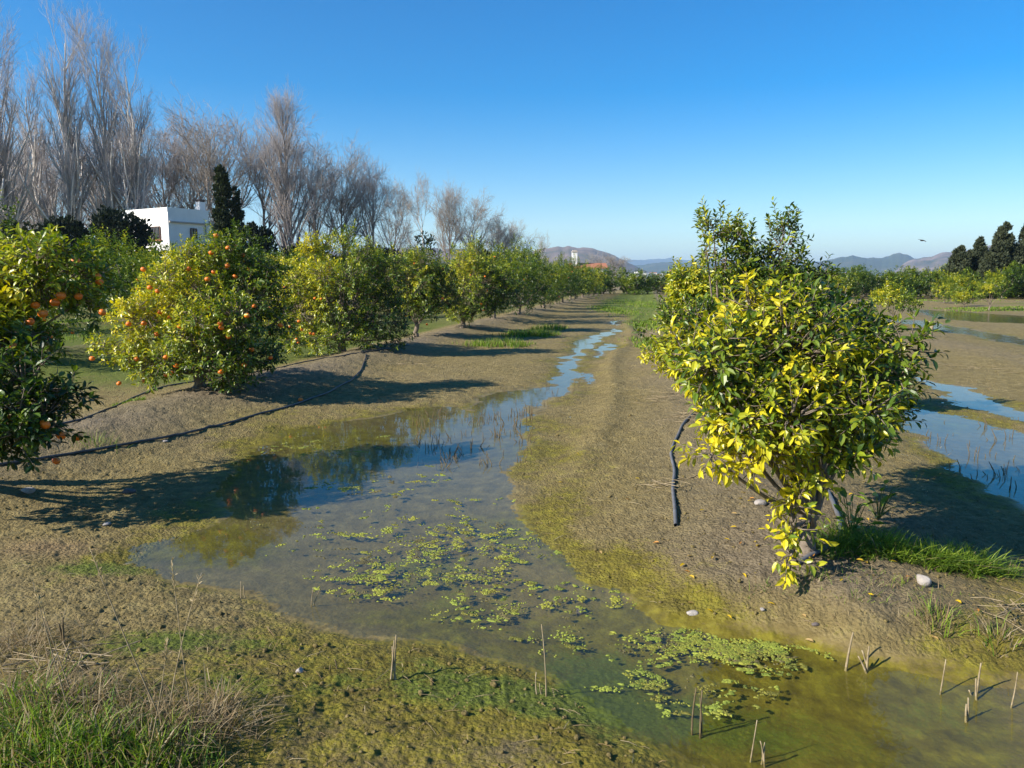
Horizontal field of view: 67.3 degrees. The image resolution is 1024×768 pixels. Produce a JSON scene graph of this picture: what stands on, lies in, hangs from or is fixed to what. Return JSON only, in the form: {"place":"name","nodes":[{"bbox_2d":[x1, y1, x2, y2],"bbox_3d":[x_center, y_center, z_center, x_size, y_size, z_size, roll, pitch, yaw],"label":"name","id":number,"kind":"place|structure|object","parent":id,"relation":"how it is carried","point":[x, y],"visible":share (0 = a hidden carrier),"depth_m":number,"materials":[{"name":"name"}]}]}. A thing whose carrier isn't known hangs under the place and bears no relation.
{"place":"outdoors","nodes":[
{"label":"outdoors","id":0,"kind":"place"},
{"bbox_2d":[37,318,166,343],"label":"grass","id":1,"kind":"structure","parent":0,"point":[84,320],"depth_m":24.77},
{"bbox_2d":[329,246,648,277],"bbox_3d":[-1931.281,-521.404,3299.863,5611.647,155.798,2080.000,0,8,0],"label":"hills","id":2,"kind":"structure","parent":0,"point":[553,252],"depth_m":3171.37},
{"bbox_2d":[0,281,1023,767],"bbox_3d":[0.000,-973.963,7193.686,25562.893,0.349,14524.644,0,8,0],"label":"ground","id":3,"kind":"structure","parent":0,"point":[892,709],"depth_m":4.47,"materials":[{"name":"soil"}]},
{"bbox_2d":[0,43,26,228],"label":"bare tree","id":4,"kind":"object","parent":3,"relation":"on","point":[1,194],"visible":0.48,"depth_m":63.91,"materials":[{"name":"grey plant"}]},
{"bbox_2d":[0,217,43,252],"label":"evergreen shrub","id":5,"kind":"object","parent":3,"relation":"on","point":[27,224],"visible":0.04,"depth_m":55.49,"materials":[{"name":"green plant"}]},
{"bbox_2d":[0,2,55,229],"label":"bare tree","id":6,"kind":"object","parent":3,"relation":"on","point":[4,155],"visible":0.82,"depth_m":65.74,"materials":[{"name":"grey plant"}]},
{"bbox_2d":[0,114,59,214],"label":"bare tree","id":7,"kind":"object","parent":3,"relation":"on","point":[27,159],"visible":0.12,"depth_m":79.02,"materials":[{"name":"grey plant"}]},
{"bbox_2d":[0,51,68,237],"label":"bare tree","id":8,"kind":"object","parent":3,"relation":"on","point":[35,164],"visible":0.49,"depth_m":70.93,"materials":[{"name":"grey plant"}]},
{"bbox_2d":[0,635,91,683],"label":"grass tuft","id":9,"kind":"object","parent":3,"relation":"on","point":[54,670],"visible":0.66,"depth_m":2.98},
{"bbox_2d":[1,120,93,236],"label":"bare tree","id":10,"kind":"object","parent":3,"relation":"on","point":[52,168],"visible":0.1,"depth_m":86.49,"materials":[{"name":"grey plant"}]},
{"bbox_2d":[29,575,69,713],"bbox_3d":[-1.552,0.880,2.571,0.104,0.506,0.038,2,8,12],"label":"dry stalk","id":11,"kind":"object","parent":3,"relation":"on","point":[37,596],"visible":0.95,"depth_m":2.56,"materials":[{"name":"plant"}]},
{"bbox_2d":[0,190,108,359],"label":"citrus tree","id":12,"kind":"object","parent":3,"relation":"on","point":[42,306],"visible":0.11,"depth_m":14.52,"materials":[{"name":"green plant"}]},
{"bbox_2d":[7,0,110,244],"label":"bare tree","id":13,"kind":"object","parent":3,"relation":"on","point":[68,159],"visible":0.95,"depth_m":67.47,"materials":[{"name":"grey plant"}]},
{"bbox_2d":[0,222,127,473],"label":"citrus tree","id":14,"kind":"object","parent":3,"relation":"on","point":[27,423],"visible":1,"depth_m":5.58,"materials":[{"name":"green plant"}]},
{"bbox_2d":[28,214,108,300],"bbox_3d":[-32.630,-9.008,56.359,6.516,6.774,6.572,0,8,0],"label":"evergreen shrub","id":15,"kind":"object","parent":3,"relation":"on","point":[72,227],"visible":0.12,"depth_m":55.49,"materials":[{"name":"green plant"}]},
{"bbox_2d":[0,640,140,689],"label":"twigs","id":16,"kind":"object","parent":3,"relation":"on","point":[65,650],"visible":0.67,"depth_m":3.11,"materials":[{"name":"plant"}]},
{"bbox_2d":[23,112,149,238],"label":"bare tree","id":17,"kind":"object","parent":3,"relation":"on","point":[95,186],"visible":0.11,"depth_m":77.90,"materials":[{"name":"grey plant"}]},
{"bbox_2d":[50,1,154,235],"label":"bare tree","id":18,"kind":"object","parent":3,"relation":"on","point":[109,198],"visible":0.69,"depth_m":68.60,"materials":[{"name":"grey plant"}]},
{"bbox_2d":[0,658,237,767],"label":"grass","id":19,"kind":"structure","parent":3,"relation":"on","point":[50,750],"depth_m":2.46,"materials":[{"name":"plant"}]},
{"bbox_2d":[75,247,165,315],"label":"citrus tree","id":20,"kind":"object","parent":3,"relation":"on","point":[148,253],"visible":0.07,"depth_m":26.71,"materials":[{"name":"green plant"}]},
{"bbox_2d":[80,204,164,299],"bbox_3d":[-29.159,-9.470,56.982,7.358,7.470,7.302,0,8,0],"label":"evergreen shrub","id":21,"kind":"object","parent":3,"relation":"on","point":[111,218],"visible":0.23,"depth_m":56.06,"materials":[{"name":"green plant"}]},
{"bbox_2d":[87,545,161,722],"bbox_3d":[-1.301,0.848,2.592,0.217,0.646,0.035,0,8,0],"label":"dry stalk","id":22,"kind":"object","parent":3,"relation":"on","point":[98,573],"visible":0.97,"depth_m":2.58,"materials":[{"name":"plant"}]},
{"bbox_2d":[50,222,208,339],"bbox_3d":[-8.939,-2.422,18.498,3.727,2.935,3.452,-4,9,-28],"label":"citrus tree","id":23,"kind":"object","parent":3,"relation":"on","point":[135,267],"visible":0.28,"depth_m":17.88,"materials":[{"name":"green plant"}]},
{"bbox_2d":[80,27,191,209],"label":"bare tree","id":24,"kind":"object","parent":3,"relation":"on","point":[134,181],"visible":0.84,"depth_m":68.29,"materials":[{"name":"grey plant"}]},
{"bbox_2d":[82,106,221,208],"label":"bare tree","id":25,"kind":"object","parent":3,"relation":"on","point":[169,195],"visible":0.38,"depth_m":79.99,"materials":[{"name":"grey plant"}]},
{"bbox_2d":[0,606,308,767],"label":"dry grass","id":26,"kind":"structure","parent":3,"relation":"on","point":[22,640],"depth_m":2.71,"materials":[{"name":"plant"}]},
{"bbox_2d":[169,558,190,714],"bbox_3d":[-1.129,0.874,2.621,0.048,0.601,0.035,0,8,0],"label":"dry stalk","id":27,"kind":"object","parent":3,"relation":"on","point":[172,577],"visible":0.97,"depth_m":2.61,"materials":[{"name":"plant"}]},
{"bbox_2d":[137,115,227,222],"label":"bare tree","id":28,"kind":"object","parent":3,"relation":"on","point":[187,201],"visible":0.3,"depth_m":83.74,"materials":[{"name":"grey plant"}]},
{"bbox_2d":[0,354,366,465],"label":"irrigation hose","id":29,"kind":"object","parent":3,"relation":"on","point":[120,444],"visible":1,"depth_m":7.70,"materials":[{"name":"plastic"}]},
{"bbox_2d":[123,199,247,260],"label":"white house","id":30,"kind":"structure","parent":3,"relation":"on","point":[169,224],"depth_m":65.91,"materials":[{"name":"paint"}]},
{"bbox_2d":[81,231,298,393],"bbox_3d":[-4.126,-0.964,10.335,2.704,2.157,2.381,3,8,19],"label":"citrus tree","id":31,"kind":"object","parent":3,"relation":"on","point":[219,324],"visible":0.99,"depth_m":9.85,"materials":[{"name":"green plant"}]},
{"bbox_2d":[173,669,261,710],"bbox_3d":[-1.058,1.103,2.786,0.241,0.158,0.275,6,10,39],"label":"grass tuft","id":32,"kind":"object","parent":3,"relation":"on","point":[221,698],"visible":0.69,"depth_m":2.78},
{"bbox_2d":[211,164,236,259],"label":"cypress","id":33,"kind":"object","parent":3,"relation":"on","point":[221,216],"visible":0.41,"depth_m":60.23,"materials":[{"name":"green plant"}]},
{"bbox_2d":[148,81,302,222],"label":"bare tree","id":34,"kind":"object","parent":3,"relation":"on","point":[205,148],"visible":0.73,"depth_m":80.48,"materials":[{"name":"grey plant"}]},
{"bbox_2d":[170,218,284,313],"bbox_3d":[-8.530,-3.267,22.577,3.868,3.374,3.122,-2,8,-16],"label":"citrus tree","id":35,"kind":"object","parent":3,"relation":"on","point":[257,248],"visible":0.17,"depth_m":22.89,"materials":[{"name":"green plant"}]},
{"bbox_2d":[50,344,409,426],"bbox_3d":[-4.159,-0.199,12.553,1.572,0.217,10.148,2,8,13],"label":"irrigation hose","id":36,"kind":"object","parent":3,"relation":"on","point":[71,421],"visible":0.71,"depth_m":11.65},
{"bbox_2d":[230,185,246,243],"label":"cypress","id":37,"kind":"object","parent":3,"relation":"on","point":[237,211],"visible":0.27,"depth_m":61.48,"materials":[{"name":"green plant"}]},
{"bbox_2d":[232,221,281,295],"bbox_3d":[-19.692,-9.323,59.356,4.629,6.427,4.738,0,8,0],"label":"evergreen shrub","id":38,"kind":"object","parent":3,"relation":"on","point":[262,231],"visible":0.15,"depth_m":58.62,"materials":[{"name":"green plant"}]},
{"bbox_2d":[208,111,320,253],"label":"bare tree","id":39,"kind":"object","parent":3,"relation":"on","point":[261,196],"visible":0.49,"depth_m":83.33,"materials":[{"name":"grey plant"}]},
{"bbox_2d":[251,76,323,252],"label":"bare tree","id":40,"kind":"object","parent":3,"relation":"on","point":[286,218],"visible":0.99,"depth_m":79.51,"materials":[{"name":"grey plant"}]},
{"bbox_2d":[253,245,357,316],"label":"citrus tree","id":41,"kind":"object","parent":3,"relation":"on","point":[302,257],"visible":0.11,"depth_m":27.16,"materials":[{"name":"green plant"}]},
{"bbox_2d":[274,124,362,247],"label":"bare tree","id":42,"kind":"object","parent":3,"relation":"on","point":[313,223],"visible":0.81,"depth_m":82.28,"materials":[{"name":"grey plant"}]},
{"bbox_2d":[259,218,416,355],"bbox_3d":[-3.585,-1.877,15.883,3.066,3.014,2.518,6,10,37],"label":"citrus tree","id":43,"kind":"object","parent":3,"relation":"on","point":[363,278],"visible":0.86,"depth_m":15.58,"materials":[{"name":"green plant"}]},
{"bbox_2d":[302,128,391,249],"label":"bare tree","id":44,"kind":"object","parent":3,"relation":"on","point":[349,173],"visible":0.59,"depth_m":86.56,"materials":[{"name":"grey plant"}]},
{"bbox_2d":[313,233,395,307],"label":"citrus tree","id":45,"kind":"object","parent":3,"relation":"on","point":[380,251],"visible":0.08,"depth_m":31.30,"materials":[{"name":"green plant"}]},
{"bbox_2d":[337,148,404,244],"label":"bare tree","id":46,"kind":"object","parent":3,"relation":"on","point":[373,192],"visible":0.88,"depth_m":86.37,"materials":[{"name":"grey plant"}]},
{"bbox_2d":[360,177,420,254],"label":"bare tree","id":47,"kind":"object","parent":3,"relation":"on","point":[399,224],"visible":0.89,"depth_m":84.09,"materials":[{"name":"grey plant"}]},
{"bbox_2d":[398,167,434,251],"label":"bare tree","id":48,"kind":"object","parent":3,"relation":"on","point":[419,201],"visible":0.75,"depth_m":97.65,"materials":[{"name":"grey plant"}]},
{"bbox_2d":[373,243,463,336],"bbox_3d":[-2.457,-2.425,20.067,2.212,2.446,2.087,-7,10,-42],"label":"citrus tree","id":49,"kind":"object","parent":3,"relation":"on","point":[433,291],"visible":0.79,"depth_m":19.80,"materials":[{"name":"green plant"}]},
{"bbox_2d":[414,230,441,265],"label":"evergreen shrub","id":50,"kind":"object","parent":3,"relation":"on","point":[429,240],"visible":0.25,"depth_m":94.19,"materials":[{"name":"green plant"}]},
{"bbox_2d":[424,175,473,264],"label":"bare tree","id":51,"kind":"object","parent":3,"relation":"on","point":[447,199],"visible":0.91,"depth_m":101.79,"materials":[{"name":"grey plant"}]},
{"bbox_2d":[436,187,507,262],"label":"bare tree","id":52,"kind":"object","parent":3,"relation":"on","point":[476,217],"visible":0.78,"depth_m":101.59,"materials":[{"name":"grey plant"}]},
{"bbox_2d":[423,230,521,327],"bbox_3d":[-1.224,-3.140,23.169,3.216,2.978,2.116,0,8,0],"label":"citrus tree","id":53,"kind":"object","parent":3,"relation":"on","point":[489,278],"visible":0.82,"depth_m":23.00,"materials":[{"name":"green plant"}]},
{"bbox_2d":[443,236,545,318],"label":"citrus tree","id":54,"kind":"object","parent":3,"relation":"on","point":[518,276],"visible":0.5,"depth_m":27.56,"materials":[{"name":"green plant"}]},
{"bbox_2d":[479,212,524,255],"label":"bare tree","id":55,"kind":"object","parent":3,"relation":"on","point":[499,236],"visible":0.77,"depth_m":105.40,"materials":[{"name":"grey plant"}]},
{"bbox_2d":[0,365,1022,767],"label":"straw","id":56,"kind":"object","parent":3,"relation":"on","point":[438,669],"visible":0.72,"depth_m":3.71,"materials":[{"name":"plant"}]},
{"bbox_2d":[0,364,1023,767],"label":"clods","id":57,"kind":"object","parent":3,"relation":"on","point":[464,712],"visible":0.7,"depth_m":3.43,"materials":[{"name":"soil"}]},
{"bbox_2d":[478,234,560,314],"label":"citrus tree","id":58,"kind":"object","parent":3,"relation":"on","point":[545,285],"visible":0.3,"depth_m":32.01,"materials":[{"name":"green plant"}]},
{"bbox_2d":[503,219,539,265],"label":"bare tree","id":59,"kind":"object","parent":3,"relation":"on","point":[516,235],"visible":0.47,"depth_m":107.67,"materials":[{"name":"grey plant"}]},
{"bbox_2d":[503,248,566,309],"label":"citrus tree","id":60,"kind":"object","parent":3,"relation":"on","point":[544,262],"visible":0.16,"depth_m":36.95,"materials":[{"name":"green plant"}]},
{"bbox_2d":[248,435,833,723],"bbox_3d":[-0.806,0.923,5.461,2.023,0.006,6.121,-5,9,-31],"label":"algae","id":61,"kind":"object","parent":3,"relation":"on","point":[729,650],"visible":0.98,"depth_m":3.78,"materials":[{"name":"plant"}]},
{"bbox_2d":[522,254,571,306],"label":"citrus tree","id":62,"kind":"object","parent":3,"relation":"on","point":[562,275],"visible":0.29,"depth_m":41.09,"materials":[{"name":"green plant"}]},
{"bbox_2d":[538,261,581,303],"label":"citrus tree","id":63,"kind":"object","parent":3,"relation":"on","point":[573,281],"visible":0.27,"depth_m":45.56,"materials":[{"name":"green plant"}]},
{"bbox_2d":[548,258,588,302],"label":"citrus tree","id":64,"kind":"object","parent":3,"relation":"on","point":[579,273],"visible":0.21,"depth_m":50.18,"materials":[{"name":"green plant"}]},
{"bbox_2d":[555,252,593,299],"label":"citrus tree","id":65,"kind":"object","parent":3,"relation":"on","point":[585,270],"visible":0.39,"depth_m":53.99,"materials":[{"name":"green plant"}]},
{"bbox_2d":[594,270,620,293],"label":"citrus tree","id":66,"kind":"object","parent":3,"relation":"on","point":[611,282],"visible":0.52,"depth_m":83.23,"materials":[{"name":"green plant"}]},
{"bbox_2d":[600,253,634,274],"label":"bare tree","id":67,"kind":"object","parent":3,"relation":"on","point":[609,260],"visible":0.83,"depth_m":187.03,"materials":[{"name":"grey plant"}]},
{"bbox_2d":[578,298,684,350],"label":"grass","id":68,"kind":"structure","parent":3,"relation":"on","point":[630,312],"depth_m":36.48,"materials":[{"name":"plant"}]},
{"bbox_2d":[620,268,653,294],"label":"citrus tree","id":69,"kind":"object","parent":3,"relation":"on","point":[633,282],"visible":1,"depth_m":82.85,"materials":[{"name":"green plant"}]},
{"bbox_2d":[646,270,667,293],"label":"citrus tree","id":70,"kind":"object","parent":3,"relation":"on","point":[660,283],"visible":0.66,"depth_m":82.51,"materials":[{"name":"green plant"}]},
{"bbox_2d":[670,403,700,526],"bbox_3d":[1.688,0.498,7.401,0.245,0.124,5.346,2,8,16],"label":"irrigation hose","id":71,"kind":"object","parent":3,"relation":"on","point":[673,487],"visible":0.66,"depth_m":5.96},
{"bbox_2d":[655,255,737,349],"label":"citrus tree","id":72,"kind":"object","parent":3,"relation":"on","point":[680,281],"visible":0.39,"depth_m":13.20,"materials":[{"name":"green plant"}]},
{"bbox_2d":[631,196,843,391],"bbox_3d":[2.400,-0.876,8.563,2.352,2.400,1.184,-3,8,-18],"label":"citrus tree","id":73,"kind":"object","parent":3,"relation":"on","point":[736,229],"visible":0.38,"depth_m":8.41,"materials":[{"name":"green plant"}]},
{"bbox_2d":[656,265,950,589],"bbox_3d":[1.805,0.100,4.638,1.386,1.608,2.724,4,9,26],"label":"citrus tree","id":74,"kind":"object","parent":3,"relation":"on","point":[814,372],"visible":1,"depth_m":3.82,"materials":[{"name":"green plant"}]},
{"bbox_2d":[795,489,842,563],"bbox_3d":[1.953,0.850,4.734,0.191,0.083,1.706,4,9,27],"label":"irrigation hose","id":75,"kind":"object","parent":3,"relation":"on","point":[816,551],"visible":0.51,"depth_m":4.21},
{"bbox_2d":[815,268,853,294],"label":"citrus tree","id":76,"kind":"object","parent":3,"relation":"on","point":[841,279],"visible":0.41,"depth_m":64.78,"materials":[{"name":"green plant"}]},
{"bbox_2d":[833,486,884,533],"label":"weed","id":77,"kind":"object","parent":3,"relation":"on","point":[843,493],"visible":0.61,"depth_m":4.49,"materials":[{"name":"green plant"}]},
{"bbox_2d":[705,561,1013,625],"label":"fallen leaves","id":78,"kind":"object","parent":3,"relation":"on","point":[821,575],"depth_m":3.79,"materials":[{"name":"plant"}]},
{"bbox_2d":[845,265,888,298],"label":"citrus tree","id":79,"kind":"object","parent":3,"relation":"on","point":[863,279],"visible":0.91,"depth_m":64.72,"materials":[{"name":"green plant"}]},
{"bbox_2d":[854,479,898,519],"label":"weed","id":80,"kind":"object","parent":3,"relation":"on","point":[883,500],"visible":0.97,"depth_m":4.90,"materials":[{"name":"green plant"}]},
{"bbox_2d":[866,280,924,329],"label":"citrus tree","id":81,"kind":"object","parent":3,"relation":"on","point":[909,298],"visible":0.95,"depth_m":23.93,"materials":[{"name":"green plant"}]},
{"bbox_2d":[775,515,1023,581],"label":"grass","id":82,"kind":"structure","parent":3,"relation":"on","point":[930,555],"depth_m":4.15,"materials":[{"name":"plant"}]},
{"bbox_2d":[882,270,925,298],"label":"citrus tree","id":83,"kind":"object","parent":3,"relation":"on","point":[916,285],"visible":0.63,"depth_m":64.17,"materials":[{"name":"green plant"}]},
{"bbox_2d":[894,265,928,296],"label":"citrus tree","id":84,"kind":"object","parent":3,"relation":"on","point":[914,274],"visible":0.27,"depth_m":69.11,"materials":[{"name":"green plant"}]},
{"bbox_2d":[918,268,962,298],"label":"citrus tree","id":85,"kind":"object","parent":3,"relation":"on","point":[933,276],"visible":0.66,"depth_m":63.63,"materials":[{"name":"green plant"}]},
{"bbox_2d":[909,588,976,652],"bbox_3d":[1.938,1.049,3.472,0.370,0.215,0.360,0,8,0],"label":"grass tuft","id":86,"kind":"object","parent":3,"relation":"on","point":[931,617],"visible":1,"depth_m":3.48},
{"bbox_2d":[930,276,961,302],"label":"citrus tree","id":87,"kind":"object","parent":3,"relation":"on","point":[947,292],"visible":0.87,"depth_m":51.14,"materials":[{"name":"green plant"}]},
{"bbox_2d":[933,244,975,296],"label":"cypress","id":88,"kind":"object","parent":3,"relation":"on","point":[958,260],"visible":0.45,"depth_m":68.66,"materials":[{"name":"green plant"}]},
{"bbox_2d":[951,286,979,306],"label":"citrus tree","id":89,"kind":"object","parent":3,"relation":"on","point":[960,297],"visible":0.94,"depth_m":46.02,"materials":[{"name":"green plant"}]},
{"bbox_2d":[945,267,987,298],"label":"citrus tree","id":90,"kind":"object","parent":3,"relation":"on","point":[966,281],"visible":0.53,"depth_m":64.51,"materials":[{"name":"green plant"}]},
{"bbox_2d":[967,235,988,274],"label":"cypress","id":91,"kind":"object","parent":3,"relation":"on","point":[978,252],"visible":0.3,"depth_m":69.67,"materials":[{"name":"green plant"}]},
{"bbox_2d":[955,604,1023,667],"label":"grass tuft","id":92,"kind":"object","parent":3,"relation":"on","point":[989,629],"visible":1,"depth_m":3.39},
{"bbox_2d":[973,274,1009,310],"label":"citrus tree","id":93,"kind":"object","parent":3,"relation":"on","point":[994,290],"visible":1,"depth_m":39.60,"materials":[{"name":"green plant"}]},
{"bbox_2d":[975,251,1010,297],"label":"tree","id":94,"kind":"object","parent":3,"relation":"on","point":[989,262],"visible":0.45,"depth_m":67.74,"materials":[{"name":"green plant"}]},
{"bbox_2d":[970,587,1023,630],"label":"twigs","id":95,"kind":"object","parent":3,"relation":"on","point":[1007,607],"visible":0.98,"depth_m":3.63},
{"bbox_2d":[975,260,1023,298],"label":"citrus tree","id":96,"kind":"object","parent":3,"relation":"on","point":[1010,279],"visible":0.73,"depth_m":63.20,"materials":[{"name":"green plant"}]},
{"bbox_2d":[988,220,1023,296],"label":"cypress","id":97,"kind":"object","parent":3,"relation":"on","point":[1004,247],"visible":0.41,"depth_m":70.29,"materials":[{"name":"green plant"}]},
{"bbox_2d":[1010,225,1023,264],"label":"cypress","id":98,"kind":"object","parent":3,"relation":"on","point":[1020,243],"visible":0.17,"depth_m":70.73,"materials":[{"name":"green plant"}]},
{"bbox_2d":[0,0,1023,261],"label":"sky","id":99,"kind":"structure","parent":0,"point":[601,125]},
{"bbox_2d":[452,323,574,348],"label":"grass","id":100,"kind":"structure","parent":0,"point":[540,331],"depth_m":21.68,"materials":[{"name":"plant"}]},
{"bbox_2d":[556,320,625,368],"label":"water","id":101,"kind":"structure","parent":0,"point":[583,344],"depth_m":19.17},
{"bbox_2d":[691,688,702,738],"bbox_3d":[0.682,1.211,2.826,0.043,0.201,0.027,1,8,6],"label":"reed stub","id":102,"kind":"object","parent":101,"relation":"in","point":[700,729],"visible":1,"depth_m":2.82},
{"bbox_2d":[635,262,795,273],"bbox_3d":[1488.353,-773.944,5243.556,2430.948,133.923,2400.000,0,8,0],"label":"hills","id":103,"kind":"structure","parent":0,"point":[656,267],"depth_m":5052.45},
{"bbox_2d":[625,258,819,264],"bbox_3d":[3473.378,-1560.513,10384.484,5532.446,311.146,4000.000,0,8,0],"label":"hills","id":104,"kind":"structure","parent":0,"point":[641,262],"depth_m":10447.21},
{"bbox_2d":[810,253,914,275],"bbox_3d":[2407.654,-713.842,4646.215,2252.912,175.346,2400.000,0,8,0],"label":"hills","id":105,"kind":"structure","parent":0,"point":[892,261],"depth_m":4461.98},
{"bbox_2d":[855,299,1023,311],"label":"grass","id":106,"kind":"structure","parent":0,"point":[998,308],"depth_m":42.15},
{"bbox_2d":[894,245,990,274],"bbox_3d":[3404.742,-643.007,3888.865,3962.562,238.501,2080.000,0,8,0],"label":"hills","id":107,"kind":"structure","parent":0,"point":[932,262],"depth_m":3613.17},
{"bbox_2d":[887,309,1023,344],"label":"water","id":108,"kind":"structure","parent":0,"point":[977,317],"depth_m":31.38,"materials":[{"name":"liquid"}]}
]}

